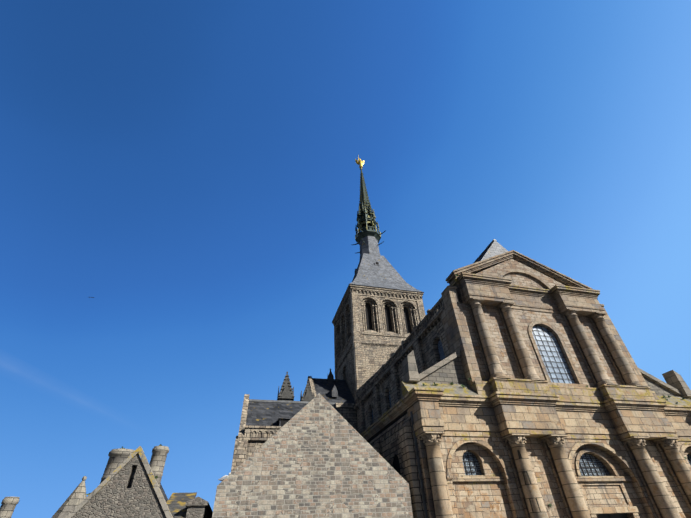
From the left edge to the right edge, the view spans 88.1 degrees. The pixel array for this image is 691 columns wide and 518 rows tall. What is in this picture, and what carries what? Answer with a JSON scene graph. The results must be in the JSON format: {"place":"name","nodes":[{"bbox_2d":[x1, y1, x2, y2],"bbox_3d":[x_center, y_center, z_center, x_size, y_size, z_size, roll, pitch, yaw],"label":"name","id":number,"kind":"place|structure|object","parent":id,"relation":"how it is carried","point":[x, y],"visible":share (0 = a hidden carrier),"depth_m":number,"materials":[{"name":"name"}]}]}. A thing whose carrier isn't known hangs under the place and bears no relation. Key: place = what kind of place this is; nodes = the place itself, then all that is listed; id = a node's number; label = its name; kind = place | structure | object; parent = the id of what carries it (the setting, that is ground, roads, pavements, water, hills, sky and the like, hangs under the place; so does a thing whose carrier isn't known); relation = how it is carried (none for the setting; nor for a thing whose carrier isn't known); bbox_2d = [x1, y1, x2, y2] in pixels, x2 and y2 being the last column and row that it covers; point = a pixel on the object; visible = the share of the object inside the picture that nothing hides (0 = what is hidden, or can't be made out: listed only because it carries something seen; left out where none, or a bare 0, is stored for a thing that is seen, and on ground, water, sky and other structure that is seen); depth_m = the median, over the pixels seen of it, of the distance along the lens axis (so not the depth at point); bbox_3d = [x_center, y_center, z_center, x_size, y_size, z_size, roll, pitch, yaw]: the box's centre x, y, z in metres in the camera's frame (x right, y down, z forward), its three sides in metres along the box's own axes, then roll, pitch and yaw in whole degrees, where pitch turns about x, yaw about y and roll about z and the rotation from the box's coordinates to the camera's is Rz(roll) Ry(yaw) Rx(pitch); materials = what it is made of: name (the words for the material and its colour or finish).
{"place":"outdoors","nodes":[
{"label":"outdoors","id":0,"kind":"place"},
{"bbox_2d":[51,476,86,517],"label":"lodging turret spirelet","id":1,"kind":"object","parent":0,"point":[74,500],"visible":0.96,"depth_m":14.23,"materials":[{"name":"grey stone"}]},
{"bbox_2d":[0,446,168,517],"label":"chimneys","id":2,"kind":"object","parent":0,"point":[117,458],"visible":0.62,"depth_m":15.78,"materials":[{"name":"grey stone"}]},
{"bbox_2d":[72,453,165,517],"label":"gable wall","id":3,"kind":"structure","parent":0,"point":[115,496],"depth_m":13.79,"materials":[{"name":"grey stone"}]},
{"bbox_2d":[65,446,172,517],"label":"gable coping","id":4,"kind":"object","parent":3,"relation":"on","point":[156,487],"visible":0.9,"depth_m":14.06,"materials":[{"name":"grey stone"}]},
{"bbox_2d":[128,466,167,501],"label":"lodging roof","id":5,"kind":"structure","parent":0,"point":[132,478],"depth_m":14.67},
{"bbox_2d":[185,497,212,517],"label":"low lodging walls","id":6,"kind":"structure","parent":0,"point":[198,507],"depth_m":14.29,"materials":[{"name":"grey stone"}]},
{"bbox_2d":[166,492,196,517],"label":"roof","id":7,"kind":"object","parent":6,"relation":"on","point":[175,502],"visible":0.8,"depth_m":15.51,"materials":[{"name":"grey stone"}]},
{"bbox_2d":[212,393,412,517],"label":"gable wall","id":8,"kind":"structure","parent":0,"point":[318,456],"depth_m":15.85,"materials":[{"name":"grey stone"}]},
{"bbox_2d":[0,0,690,517],"label":"sky","id":9,"kind":"structure","parent":0,"point":[189,169],"materials":[{"name":"blue"}]},
{"bbox_2d":[332,284,425,428],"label":"church tower","id":10,"kind":"structure","parent":0,"point":[371,351],"depth_m":52.41,"materials":[{"name":"beige stone"}]},
{"bbox_2d":[332,236,423,321],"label":"tower roof","id":11,"kind":"structure","parent":10,"relation":"on","point":[370,272],"depth_m":60.12,"materials":[{"name":"grey stone"}]},
{"bbox_2d":[353,169,385,252],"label":"spire ornaments","id":12,"kind":"object","parent":11,"relation":"on","point":[365,232],"visible":0.75,"depth_m":70.78},
{"bbox_2d":[355,155,363,167],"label":"st michael statue","id":13,"kind":"object","parent":12,"relation":"on","point":[359,162],"visible":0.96,"depth_m":84.37,"materials":[{"name":"gold metal"}]},
{"bbox_2d":[355,168,380,239],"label":"spire","id":14,"kind":"structure","parent":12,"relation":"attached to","point":[364,222],"depth_m":72.40,"materials":[{"name":"metal"}]},
{"bbox_2d":[369,413,429,517],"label":"side wall","id":15,"kind":"structure","parent":0,"point":[391,441],"depth_m":18.28,"materials":[{"name":"grey stone"}]},
{"bbox_2d":[354,297,449,433],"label":"church nave walls","id":16,"kind":"structure","parent":0,"point":[421,340],"depth_m":31.43,"materials":[{"name":"stone"}]},
{"bbox_2d":[372,339,444,422],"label":"church nave windows","id":17,"kind":"structure","parent":16,"relation":"in","point":[441,351],"depth_m":26.07,"materials":[{"name":"black glass"}]},
{"bbox_2d":[426,240,507,322],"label":"roof","id":18,"kind":"structure","parent":16,"relation":"on","point":[495,248],"depth_m":30.13,"materials":[{"name":"grey stone"}]},
{"bbox_2d":[400,356,680,397],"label":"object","id":19,"kind":"object","parent":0,"point":[450,372],"visible":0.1,"depth_m":21.29,"materials":[{"name":"grey stone"}]},
{"bbox_2d":[402,350,690,397],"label":"church gable copings","id":20,"kind":"object","parent":19,"relation":"on","point":[675,383],"visible":0.73,"depth_m":21.95,"materials":[{"name":"beige stone"}]},
{"bbox_2d":[401,381,690,405],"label":"church facade glacis","id":21,"kind":"object","parent":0,"point":[407,387],"visible":0.45,"depth_m":20.16,"materials":[{"name":"beige stone"}]},
{"bbox_2d":[439,258,690,517],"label":"facade wall","id":22,"kind":"structure","parent":0,"point":[495,499],"depth_m":19.30,"materials":[{"name":"beige stone"}]},
{"bbox_2d":[417,297,690,517],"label":"columns","id":23,"kind":"structure","parent":22,"relation":"attached to","point":[667,508],"depth_m":19.39,"materials":[{"name":"beige stone"}]},
{"bbox_2d":[532,326,575,383],"bbox_3d":[13.519,6.270,23.640,2.300,4.350,0.001,7,-40,-12],"label":"arched window","id":24,"kind":"structure","parent":22,"relation":"in","point":[557,371],"depth_m":23.54,"materials":[{"name":"glass"}]},
{"bbox_2d":[462,451,690,475],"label":"windows","id":25,"kind":"structure","parent":22,"relation":"in","point":[580,460],"depth_m":19.76,"materials":[{"name":"glass"}]},
{"bbox_2d":[596,513,627,517],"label":"church door","id":26,"kind":"structure","parent":22,"relation":"in","point":[619,515],"depth_m":18.62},
{"bbox_2d":[463,326,690,475],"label":"window grilles","id":27,"kind":"object","parent":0,"point":[470,466],"visible":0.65,"depth_m":20.13,"materials":[{"name":"grey metal"}]},
{"label":"terrace","id":28,"kind":"structure","parent":0,"visible":0},
{"bbox_2d":[231,394,282,472],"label":"refectory walls","id":29,"kind":"structure","parent":28,"relation":"on","point":[250,440],"depth_m":26.74,"materials":[{"name":"beige stone"}]},
{"bbox_2d":[246,401,337,425],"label":"roof","id":30,"kind":"structure","parent":29,"relation":"on","point":[267,413],"depth_m":30.74,"materials":[{"name":"grey stone"}]},
{"bbox_2d":[281,420,287,425],"bbox_3d":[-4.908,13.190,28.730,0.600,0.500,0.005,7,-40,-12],"label":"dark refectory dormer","id":31,"kind":"object","parent":30,"relation":"on","point":[283,422],"visible":0.71,"depth_m":28.74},
{"bbox_2d":[277,369,333,401],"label":"pinnacles","id":32,"kind":"object","parent":28,"relation":"on","point":[286,393],"visible":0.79,"depth_m":45.98,"materials":[{"name":"stone"}]},
{"bbox_2d":[307,376,357,431],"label":"church transept walls","id":33,"kind":"structure","parent":28,"relation":"on","point":[347,412],"depth_m":42.85,"materials":[{"name":"beige stone"}]},
{"bbox_2d":[313,380,354,403],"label":"roof","id":34,"kind":"structure","parent":33,"relation":"on","point":[337,392],"depth_m":46.24,"materials":[{"name":"grey stone"}]},
{"bbox_2d":[249,239,495,517],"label":"roof leadwork","id":35,"kind":"object","parent":28,"relation":"on","point":[415,442],"visible":0.31,"depth_m":24.90,"materials":[{"name":"grey metal"}]},
{"bbox_2d":[368,412,406,474],"bbox_3d":[10.628,19.824,28.813,20.700,8.000,23.800,7,-40,-12],"label":"church aisle","id":36,"kind":"object","parent":28,"relation":"on","point":[396,464],"depth_m":20.48,"materials":[{"name":"grey stone"}]},
{"bbox_2d":[360,250,690,517],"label":"church facade","id":37,"kind":"structure","parent":28,"relation":"on","point":[497,407],"depth_m":20.96,"materials":[{"name":"beige stone"}]},
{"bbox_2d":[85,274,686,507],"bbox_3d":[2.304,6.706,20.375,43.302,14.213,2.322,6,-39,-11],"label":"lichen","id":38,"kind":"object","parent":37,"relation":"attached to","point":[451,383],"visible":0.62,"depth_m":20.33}
]}

